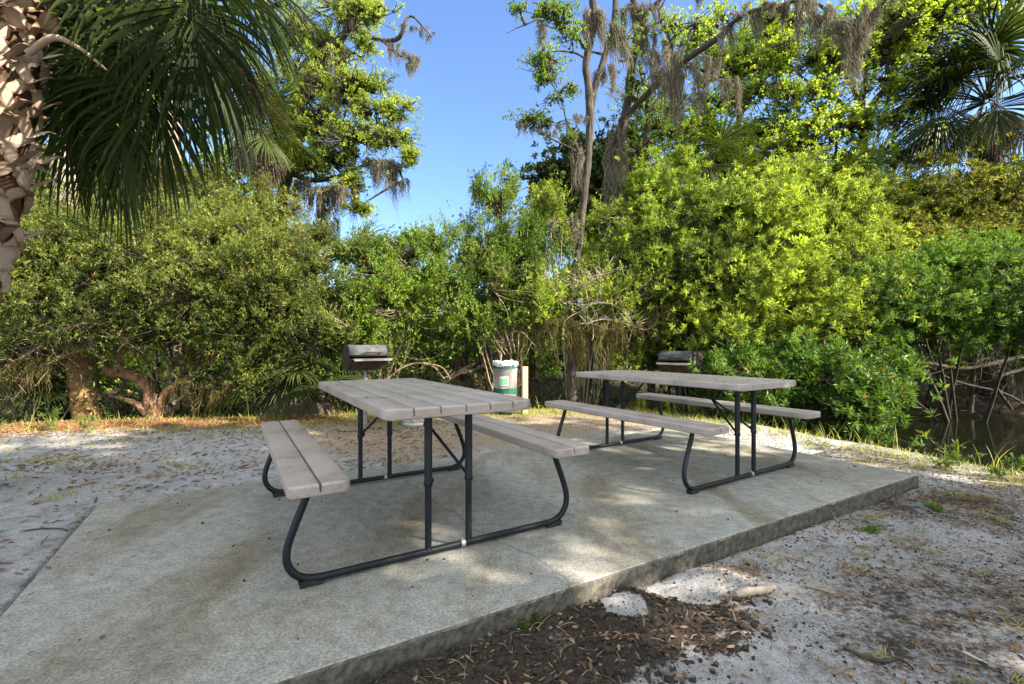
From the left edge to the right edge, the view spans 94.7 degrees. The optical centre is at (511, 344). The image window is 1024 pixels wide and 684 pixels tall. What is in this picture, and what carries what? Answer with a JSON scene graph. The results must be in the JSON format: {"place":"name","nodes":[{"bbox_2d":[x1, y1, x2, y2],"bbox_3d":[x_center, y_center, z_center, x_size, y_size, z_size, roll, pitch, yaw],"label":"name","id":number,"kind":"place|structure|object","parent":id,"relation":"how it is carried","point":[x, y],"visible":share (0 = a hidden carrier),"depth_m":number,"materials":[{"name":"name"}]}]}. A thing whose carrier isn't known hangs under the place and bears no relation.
{"place":"outdoors","nodes":[
{"label":"outdoors","id":0,"kind":"place"},
{"bbox_2d":[108,433,856,638],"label":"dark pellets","id":1,"kind":"object","parent":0,"point":[244,580],"visible":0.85,"depth_m":2.74},
{"bbox_2d":[0,352,1023,683],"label":"ground","id":2,"kind":"structure","parent":0,"point":[22,550],"depth_m":2.44,"materials":[{"name":"grey sand"}]},
{"bbox_2d":[24,527,67,530],"bbox_3d":[-2.651,1.102,2.712,0.272,0.095,0.033,0,0,-4],"label":"fallen stick","id":3,"kind":"object","parent":2,"relation":"on","point":[45,528],"visible":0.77,"depth_m":2.71,"materials":[{"name":"grey wood"}]},
{"bbox_2d":[0,139,97,382],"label":"background tree","id":4,"kind":"object","parent":2,"relation":"on","point":[21,333],"depth_m":13.48,"materials":[{"name":"green plant"}]},
{"bbox_2d":[37,407,62,430],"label":"weed","id":5,"kind":"object","parent":2,"relation":"on","point":[53,416],"visible":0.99,"depth_m":5.73,"materials":[{"name":"green plant"}]},
{"bbox_2d":[0,324,100,421],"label":"saw palmetto","id":6,"kind":"object","parent":2,"relation":"on","point":[29,404],"visible":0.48,"depth_m":6.85,"materials":[{"name":"green plant"}]},
{"bbox_2d":[0,353,126,421],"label":"saw palmetto","id":7,"kind":"object","parent":2,"relation":"on","point":[67,416],"visible":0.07,"depth_m":7.15,"materials":[{"name":"green plant"}]},
{"bbox_2d":[72,414,104,431],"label":"weed","id":8,"kind":"object","parent":2,"relation":"on","point":[84,426],"visible":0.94,"depth_m":5.67,"materials":[{"name":"green plant"}]},
{"bbox_2d":[40,0,170,420],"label":"cabbage palm","id":9,"kind":"object","parent":2,"relation":"on","point":[75,386],"visible":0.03,"depth_m":6.96,"materials":[{"name":"brown plant"}]},
{"bbox_2d":[0,144,248,420],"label":"evergreen shrub","id":10,"kind":"object","parent":2,"relation":"on","point":[31,269],"visible":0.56,"depth_m":6.57,"materials":[{"name":"green plant"}]},
{"bbox_2d":[0,357,58,408],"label":"hanging moss","id":11,"kind":"object","parent":10,"relation":"hanging from","point":[31,364],"visible":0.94,"depth_m":6.40,"materials":[{"name":"green plant"}]},
{"bbox_2d":[18,123,241,393],"bbox_3d":[-11.669,-3.127,13.700,8.521,10.704,4.554,0,0,15],"label":"background tree","id":12,"kind":"object","parent":2,"relation":"on","point":[129,362],"visible":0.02,"depth_m":13.35,"materials":[{"name":"green plant"}]},
{"bbox_2d":[0,0,331,304],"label":"cabbage palm","id":13,"kind":"object","parent":2,"relation":"on","point":[97,103],"visible":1,"depth_m":3.33,"materials":[{"name":"green plant"}]},
{"bbox_2d":[98,0,267,410],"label":"cabbage palm","id":14,"kind":"object","parent":2,"relation":"on","point":[173,398],"visible":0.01,"depth_m":9.89,"materials":[{"name":"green plant"}]},
{"bbox_2d":[30,137,346,417],"bbox_3d":[-6.962,-1.188,8.976,8.204,6.778,3.418,0,0,0],"label":"evergreen shrub","id":15,"kind":"object","parent":2,"relation":"on","point":[293,208],"visible":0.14,"depth_m":8.39,"materials":[{"name":"green plant"}]},
{"bbox_2d":[205,411,217,417],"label":"weed","id":16,"kind":"object","parent":2,"relation":"on","point":[208,414],"visible":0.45,"depth_m":7.02,"materials":[{"name":"green plant"}]},
{"bbox_2d":[32,171,396,418],"bbox_3d":[-4.369,-0.529,7.059,5.311,4.460,3.467,0,0,0],"label":"evergreen shrub","id":17,"kind":"object","parent":2,"relation":"on","point":[236,259],"visible":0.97,"depth_m":6.68,"materials":[{"name":"green plant"}]},
{"bbox_2d":[0,287,171,408],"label":"bare brush","id":18,"kind":"object","parent":17,"relation":"attached to","point":[30,352],"visible":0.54,"depth_m":6.54,"materials":[{"name":"brown wood"}]},
{"bbox_2d":[156,366,225,417],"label":"hanging moss","id":19,"kind":"object","parent":17,"relation":"hanging from","point":[188,396],"visible":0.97,"depth_m":6.71,"materials":[{"name":"green plant"}]},
{"bbox_2d":[210,379,235,405],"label":"hanging moss","id":20,"kind":"object","parent":17,"relation":"hanging from","point":[225,382],"visible":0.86,"depth_m":6.74,"materials":[{"name":"green plant"}]},
{"bbox_2d":[129,121,351,387],"bbox_3d":[-8.394,-2.144,14.053,7.426,9.198,5.123,0,0,26],"label":"background tree","id":21,"kind":"object","parent":2,"relation":"on","point":[238,178],"visible":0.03,"depth_m":13.88,"materials":[{"name":"green plant"}]},
{"bbox_2d":[199,79,326,410],"bbox_3d":[-4.920,-1.891,9.269,2.345,6.366,2.625,0,0,-42],"label":"cabbage palm","id":22,"kind":"object","parent":2,"relation":"on","point":[276,166],"visible":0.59,"depth_m":9.19,"materials":[{"name":"green plant"}]},
{"bbox_2d":[136,274,409,387],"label":"background tree","id":23,"kind":"object","parent":2,"relation":"on","point":[310,368],"depth_m":13.59,"materials":[{"name":"green plant"}]},
{"bbox_2d":[212,323,341,416],"bbox_3d":[-3.584,0.561,7.349,1.752,1.888,1.777,0,0,16],"label":"saw palmetto","id":24,"kind":"object","parent":2,"relation":"on","point":[306,372],"visible":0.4,"depth_m":7.09,"materials":[{"name":"green plant"}]},
{"bbox_2d":[236,287,356,412],"bbox_3d":[-3.276,0.263,7.580,1.897,2.528,1.979,0,0,0],"label":"saw palmetto","id":25,"kind":"object","parent":2,"relation":"on","point":[314,350],"visible":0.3,"depth_m":7.33,"materials":[{"name":"green plant"}]},
{"bbox_2d":[238,336,378,419],"bbox_3d":[-2.867,0.780,7.253,2.089,1.836,1.956,0,0,36],"label":"saw palmetto","id":26,"kind":"object","parent":2,"relation":"on","point":[321,405],"visible":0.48,"depth_m":7.03,"materials":[{"name":"green plant"}]},
{"bbox_2d":[221,0,435,400],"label":"live oak","id":27,"kind":"object","parent":2,"relation":"on","point":[352,89],"visible":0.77,"depth_m":10.39,"materials":[{"name":"green plant"}]},
{"bbox_2d":[297,220,404,409],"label":"cabbage palm","id":28,"kind":"object","parent":2,"relation":"on","point":[343,245],"visible":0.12,"depth_m":8.45,"materials":[{"name":"green plant"}]},
{"bbox_2d":[343,345,391,424],"bbox_3d":[-1.948,0.576,6.338,0.530,1.141,0.521,0,0,-31],"label":"park grill","id":29,"kind":"object","parent":2,"relation":"on","point":[365,358],"visible":0.99,"depth_m":6.24,"materials":[{"name":"grey metal"}]},
{"bbox_2d":[283,206,484,413],"bbox_3d":[-2.162,-0.161,7.904,3.422,4.276,2.632,0,0,0],"label":"wax myrtle","id":30,"kind":"object","parent":2,"relation":"on","point":[393,277],"visible":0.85,"depth_m":7.66,"materials":[{"name":"green plant"}]},
{"bbox_2d":[386,355,454,380],"bbox_3d":[-1.533,0.405,8.020,1.045,0.532,0.571,0,0,15],"label":"fallen bough","id":31,"kind":"object","parent":30,"relation":"attached to","point":[410,364],"visible":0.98,"depth_m":7.89,"materials":[{"name":"brown wood"}]},
{"bbox_2d":[325,288,497,380],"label":"background tree","id":32,"kind":"object","parent":2,"relation":"on","point":[424,339],"visible":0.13,"depth_m":14.84,"materials":[{"name":"green plant"}]},
{"bbox_2d":[402,418,423,426],"bbox_3d":[-1.285,0.798,6.300,0.400,0.560,0.400,0,0,0],"label":"metal can","id":33,"kind":"object","parent":2,"relation":"on","point":[413,423],"visible":0.25,"depth_m":6.14,"materials":[{"name":"silver metal"}]},
{"bbox_2d":[403,325,493,387],"bbox_3d":[-0.871,0.755,8.523,1.517,2.453,1.917,0,0,35],"label":"saw palmetto","id":34,"kind":"object","parent":2,"relation":"on","point":[461,378],"visible":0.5,"depth_m":8.44,"materials":[{"name":"green plant"}]},
{"bbox_2d":[0,429,918,683],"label":"concrete slab","id":35,"kind":"structure","parent":2,"relation":"on","point":[223,623],"depth_m":2.32,"materials":[{"name":"grey concrete"}]},
{"bbox_2d":[0,431,726,653],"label":"slab litter","id":36,"kind":"object","parent":35,"relation":"on","point":[102,636],"visible":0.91,"depth_m":2.32,"materials":[{"name":"brown plant"}]},
{"bbox_2d":[261,378,588,588],"bbox_3d":[-0.679,0.663,2.980,1.520,0.764,1.814,0,0,-31],"label":"picnic table","id":37,"kind":"object","parent":35,"relation":"on","point":[307,467],"visible":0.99,"depth_m":2.43,"materials":[{"name":"grey wood"}]},
{"bbox_2d":[545,370,820,494],"bbox_3d":[1.435,0.663,4.247,1.520,0.764,1.814,0,0,-33],"label":"picnic table","id":38,"kind":"object","parent":35,"relation":"on","point":[737,384],"visible":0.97,"depth_m":3.85,"materials":[{"name":"grey wood"}]},
{"bbox_2d":[392,282,552,384],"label":"background tree","id":39,"kind":"object","parent":2,"relation":"on","point":[454,342],"visible":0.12,"depth_m":14.59,"materials":[{"name":"green plant"}]},
{"bbox_2d":[0,353,958,423],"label":"undergrowth","id":40,"kind":"object","parent":2,"relation":"on","point":[109,411],"visible":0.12,"depth_m":7.45,"materials":[{"name":"green plant"}]},
{"bbox_2d":[381,158,593,396],"bbox_3d":[-0.256,-0.826,8.085,3.109,5.020,3.087,0,0,31],"label":"wax myrtle","id":41,"kind":"object","parent":2,"relation":"on","point":[500,251],"visible":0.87,"depth_m":7.90,"materials":[{"name":"green plant"}]},
{"bbox_2d":[451,304,533,368],"bbox_3d":[-0.262,-0.063,7.884,1.555,1.194,0.574,0,0,-12],"label":"bare brush","id":42,"kind":"object","parent":41,"relation":"attached to","point":[502,338],"visible":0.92,"depth_m":7.94,"materials":[{"name":"brown plant"}]},
{"bbox_2d":[441,298,583,383],"bbox_3d":[0.017,-0.049,8.261,2.504,1.507,0.477,0,0,-6],"label":"fallen bough","id":43,"kind":"object","parent":41,"relation":"attached to","point":[464,370],"visible":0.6,"depth_m":8.10,"materials":[{"name":"brown wood"}]},
{"bbox_2d":[492,359,521,414],"bbox_3d":[-0.104,0.669,7.419,0.406,0.855,0.406,0,0,40],"label":"litter bin","id":44,"kind":"object","parent":2,"relation":"on","point":[505,377],"visible":0.66,"depth_m":7.27,"materials":[{"name":"white plastic"}]},
{"bbox_2d":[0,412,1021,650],"bbox_3d":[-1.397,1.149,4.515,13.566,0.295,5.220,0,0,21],"label":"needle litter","id":45,"kind":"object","parent":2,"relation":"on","point":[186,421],"visible":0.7,"depth_m":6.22,"materials":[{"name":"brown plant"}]},
{"bbox_2d":[0,408,1023,683],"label":"leaf litter","id":46,"kind":"object","parent":2,"relation":"on","point":[42,432],"visible":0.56,"depth_m":3.67,"materials":[{"name":"brown plant"}]},
{"bbox_2d":[0,396,1023,683],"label":"grass","id":47,"kind":"structure","parent":2,"relation":"on","point":[494,414],"depth_m":5.33,"materials":[{"name":"green plant"}]},
{"bbox_2d":[471,361,486,390],"bbox_3d":[-0.566,0.717,8.301,0.316,0.879,0.312,0,0,0],"label":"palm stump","id":48,"kind":"object","parent":47,"relation":"on","point":[481,386],"visible":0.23,"depth_m":8.19,"materials":[{"name":"brown plant"}]},
{"bbox_2d":[0,152,1023,378],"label":"wood","id":49,"kind":"object","parent":2,"relation":"on","point":[932,342],"visible":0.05,"depth_m":20.25,"materials":[{"name":"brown plant"}]},
{"bbox_2d":[0,348,1023,425],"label":"dead stems","id":50,"kind":"object","parent":2,"relation":"on","point":[487,388],"visible":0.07,"depth_m":9.85,"materials":[{"name":"brown plant"}]},
{"bbox_2d":[521,366,527,413],"bbox_3d":[0.197,0.775,7.400,0.090,0.849,0.090,0,0,-14],"label":"wooden post","id":51,"kind":"object","parent":2,"relation":"on","point":[524,381],"visible":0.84,"depth_m":7.36,"materials":[{"name":"brown wood"}]},
{"bbox_2d":[517,612,543,629],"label":"weed","id":52,"kind":"object","parent":2,"relation":"on","point":[526,625],"visible":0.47,"depth_m":1.91,"materials":[{"name":"green plant"}]},
{"bbox_2d":[444,217,620,397],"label":"background tree","id":53,"kind":"object","parent":2,"relation":"on","point":[534,368],"visible":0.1,"depth_m":14.90,"materials":[{"name":"green plant"}]},
{"bbox_2d":[375,590,771,683],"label":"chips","id":54,"kind":"object","parent":2,"relation":"on","point":[585,637],"visible":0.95,"depth_m":1.73,"materials":[{"name":"brown wood"}]},
{"bbox_2d":[502,0,651,401],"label":"tall hardwood","id":55,"kind":"object","parent":2,"relation":"on","point":[593,21],"visible":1,"depth_m":8.18,"materials":[{"name":"green plant"}]},
{"bbox_2d":[516,305,583,366],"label":"hanging moss","id":56,"kind":"object","parent":55,"relation":"hanging from","point":[539,329],"visible":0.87,"depth_m":7.92,"materials":[{"name":"plant"}]},
{"bbox_2d":[558,255,657,348],"bbox_3d":[1.554,-0.704,7.869,1.595,1.606,0.968,0,0,0],"label":"bare brush","id":57,"kind":"object","parent":55,"relation":"hanging from","point":[596,301],"visible":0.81,"depth_m":7.89,"materials":[{"name":"brown wood"}]},
{"bbox_2d":[560,319,658,382],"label":"hanging moss","id":58,"kind":"object","parent":55,"relation":"hanging from","point":[582,332],"visible":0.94,"depth_m":7.83,"materials":[{"name":"plant"}]},
{"bbox_2d":[485,171,693,403],"bbox_3d":[1.381,-0.543,8.547,3.800,5.201,2.857,0,0,0],"label":"wax myrtle","id":59,"kind":"object","parent":2,"relation":"on","point":[549,198],"visible":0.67,"depth_m":8.23,"materials":[{"name":"green plant"}]},
{"bbox_2d":[597,302,677,352],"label":"hanging moss","id":60,"kind":"object","parent":59,"relation":"hanging from","point":[647,314],"visible":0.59,"depth_m":7.98,"materials":[{"name":"plant"}]},
{"bbox_2d":[500,112,692,401],"bbox_3d":[2.293,-2.271,12.150,5.315,7.874,3.324,0,0,0],"label":"magnolia","id":61,"kind":"object","parent":2,"relation":"on","point":[545,168],"visible":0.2,"depth_m":11.53,"materials":[{"name":"green plant"}]},
{"bbox_2d":[524,201,692,385],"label":"background tree","id":62,"kind":"object","parent":2,"relation":"on","point":[625,365],"visible":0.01,"depth_m":15.89,"materials":[{"name":"green plant"}]},
{"bbox_2d":[595,61,715,407],"bbox_3d":[3.282,-2.541,10.882,3.310,8.138,2.017,0,0,0],"label":"tall hardwood","id":63,"kind":"object","parent":2,"relation":"on","point":[669,134],"visible":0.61,"depth_m":10.89,"materials":[{"name":"green plant"}]},
{"bbox_2d":[656,351,702,414],"bbox_3d":[2.625,0.640,7.407,0.521,1.071,0.570,0,0,-41],"label":"park grill","id":64,"kind":"object","parent":2,"relation":"on","point":[681,359],"visible":0.87,"depth_m":7.32,"materials":[{"name":"grey metal"}]},
{"bbox_2d":[368,449,1023,683],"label":"soil crumbs","id":65,"kind":"object","parent":2,"relation":"on","point":[654,620],"visible":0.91,"depth_m":1.78,"materials":[{"name":"black soil"}]},
{"bbox_2d":[557,132,837,415],"bbox_3d":[3.186,-0.895,8.686,4.768,6.243,3.983,0,0,27],"label":"swamp shrub","id":66,"kind":"object","parent":2,"relation":"on","point":[693,240],"visible":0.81,"depth_m":8.21,"materials":[{"name":"green plant"}]},
{"bbox_2d":[595,157,819,371],"bbox_3d":[6.601,-1.409,16.619,8.330,9.707,5.956,0,0,0],"label":"background tree","id":67,"kind":"object","parent":2,"relation":"on","point":[656,327],"depth_m":16.81,"materials":[{"name":"green plant"}]},
{"bbox_2d":[656,108,771,409],"bbox_3d":[4.330,-1.770,10.534,2.633,6.456,2.571,0,0,0],"label":"cabbage palm","id":68,"kind":"object","parent":2,"relation":"on","point":[725,150],"visible":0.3,"depth_m":10.04,"materials":[{"name":"green plant"}]},
{"bbox_2d":[610,0,840,191],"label":"maple tree","id":69,"kind":"object","parent":2,"relation":"on","point":[734,69],"visible":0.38,"depth_m":11.83,"materials":[{"name":"green plant"}]},
{"bbox_2d":[597,0,902,405],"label":"tall hardwood","id":70,"kind":"object","parent":2,"relation":"on","point":[669,75],"visible":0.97,"depth_m":8.55,"materials":[{"name":"plant"}]},
{"bbox_2d":[732,584,775,597],"bbox_3d":[1.106,1.122,2.144,0.227,0.042,0.043,0,0,-16],"label":"fallen stick","id":71,"kind":"object","parent":2,"relation":"on","point":[745,592],"visible":0.97,"depth_m":2.13,"materials":[{"name":"beige wood"}]},
{"bbox_2d":[596,314,957,447],"bbox_3d":[3.674,0.798,7.601,2.963,2.854,4.850,0,0,-40],"label":"swamp shrub","id":72,"kind":"object","parent":2,"relation":"on","point":[837,389],"visible":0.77,"depth_m":6.49,"materials":[{"name":"green plant"}]},
{"bbox_2d":[644,139,971,421],"bbox_3d":[4.785,-0.852,8.451,4.649,6.114,4.336,0,0,20],"label":"swamp shrub","id":73,"kind":"object","parent":2,"relation":"on","point":[848,209],"visible":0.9,"depth_m":7.64,"materials":[{"name":"green plant"}]},
{"bbox_2d":[807,585,839,596],"bbox_3d":[1.437,1.137,2.176,0.130,0.011,0.019,0,0,44],"label":"fallen stick","id":74,"kind":"object","parent":2,"relation":"on","point":[809,586],"visible":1,"depth_m":2.18,"materials":[{"name":"beige wood"}]},
{"bbox_2d":[778,132,925,350],"bbox_3d":[6.805,-1.467,10.325,2.782,5.767,2.762,0,0,0],"label":"cabbage palm","id":75,"kind":"object","parent":2,"relation":"on","point":[836,167],"visible":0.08,"depth_m":9.61,"materials":[{"name":"green plant"}]},
{"bbox_2d":[697,458,1023,683],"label":"needle mats","id":76,"kind":"object","parent":2,"relation":"on","point":[859,568],"visible":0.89,"depth_m":2.32,"materials":[{"name":"brown plant"}]},
{"bbox_2d":[854,522,881,533],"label":"weed","id":77,"kind":"object","parent":2,"relation":"on","point":[871,528],"visible":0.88,"depth_m":2.88,"materials":[{"name":"green plant"}]},
{"bbox_2d":[717,0,1023,366],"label":"maple tree","id":78,"kind":"object","parent":2,"relation":"on","point":[898,36],"visible":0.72,"depth_m":10.76,"materials":[{"name":"green plant"}]},
{"bbox_2d":[843,645,913,668],"bbox_3d":[1.327,1.137,1.714,0.202,0.020,0.051,0,0,21],"label":"fallen stick","id":79,"kind":"object","parent":2,"relation":"on","point":[874,659],"visible":0.99,"depth_m":1.70,"materials":[{"name":"wood"}]},
{"bbox_2d":[790,167,979,383],"bbox_3d":[11.839,-1.317,15.981,8.599,9.415,5.784,0,0,0],"label":"background tree","id":80,"kind":"object","parent":2,"relation":"on","point":[882,352],"visible":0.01,"depth_m":15.34,"materials":[{"name":"green plant"}]},
{"bbox_2d":[788,218,1023,422],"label":"swamp shrub","id":81,"kind":"object","parent":2,"relation":"on","point":[990,274],"visible":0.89,"depth_m":7.34,"materials":[{"name":"green plant"}]},
{"bbox_2d":[922,501,944,510],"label":"weed","id":82,"kind":"object","parent":2,"relation":"on","point":[933,506],"visible":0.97,"depth_m":3.26,"materials":[{"name":"green plant"}]},
{"bbox_2d":[925,452,958,468],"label":"weed","id":83,"kind":"object","parent":2,"relation":"on","point":[946,462],"visible":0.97,"depth_m":4.33,"materials":[{"name":"green plant"}]},
{"bbox_2d":[873,0,1023,400],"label":"cabbage palm","id":84,"kind":"object","parent":2,"relation":"on","point":[991,51],"visible":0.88,"depth_m":10.16,"materials":[{"name":"green plant"}]},
{"bbox_2d":[887,144,1022,382],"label":"background tree","id":85,"kind":"object","parent":2,"relation":"on","point":[964,349],"visible":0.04,"depth_m":15.61,"materials":[{"name":"green plant"}]},
{"bbox_2d":[930,439,985,464],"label":"weed","id":86,"kind":"object","parent":2,"relation":"on","point":[953,455],"visible":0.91,"depth_m":4.48,"materials":[{"name":"green plant"}]},
{"bbox_2d":[962,650,987,663],"bbox_3d":[1.678,1.137,1.710,0.012,0.012,0.071,0,0,-19],"label":"fallen stick","id":87,"kind":"object","parent":2,"relation":"on","point":[970,655],"visible":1,"depth_m":1.71,"materials":[{"name":"beige wood"}]},
{"bbox_2d":[957,320,1023,402],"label":"saw palmetto","id":88,"kind":"object","parent":2,"relation":"on","point":[1008,378],"visible":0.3,"depth_m":10.29,"materials":[{"name":"green plant"}]},
{"bbox_2d":[980,464,1009,477],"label":"weed","id":89,"kind":"object","parent":2,"relation":"on","point":[996,471],"visible":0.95,"depth_m":4.05,"materials":[{"name":"green plant"}]},
{"bbox_2d":[978,480,1022,487],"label":"fallen stick","id":90,"kind":"object","parent":2,"relation":"on","point":[1001,483],"visible":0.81,"depth_m":3.83,"materials":[{"name":"beige wood"}]},
{"bbox_2d":[1002,452,1023,473],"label":"weed","id":91,"kind":"object","parent":2,"relation":"on","point":[1020,461],"visible":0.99,"depth_m":4.19,"materials":[{"name":"green plant"}]},
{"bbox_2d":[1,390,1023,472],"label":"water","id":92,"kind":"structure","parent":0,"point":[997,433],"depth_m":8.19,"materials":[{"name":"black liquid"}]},
{"bbox_2d":[822,124,1023,405],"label":"swamp shrub","id":93,"kind":"object","parent":92,"relation":"on","point":[974,198],"visible":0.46,"depth_m":9.56,"materials":[{"name":"green plant"}]},
{"bbox_2d":[899,342,1023,416],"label":"root tangle","id":94,"kind":"object","parent":92,"relation":"on","point":[970,403],"visible":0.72,"depth_m":9.28,"materials":[{"name":"brown wood"}]},
{"bbox_2d":[43,0,1023,344],"label":"sky","id":95,"kind":"structure","parent":0,"point":[467,78],"materials":[{"name":"blue"}]}
]}

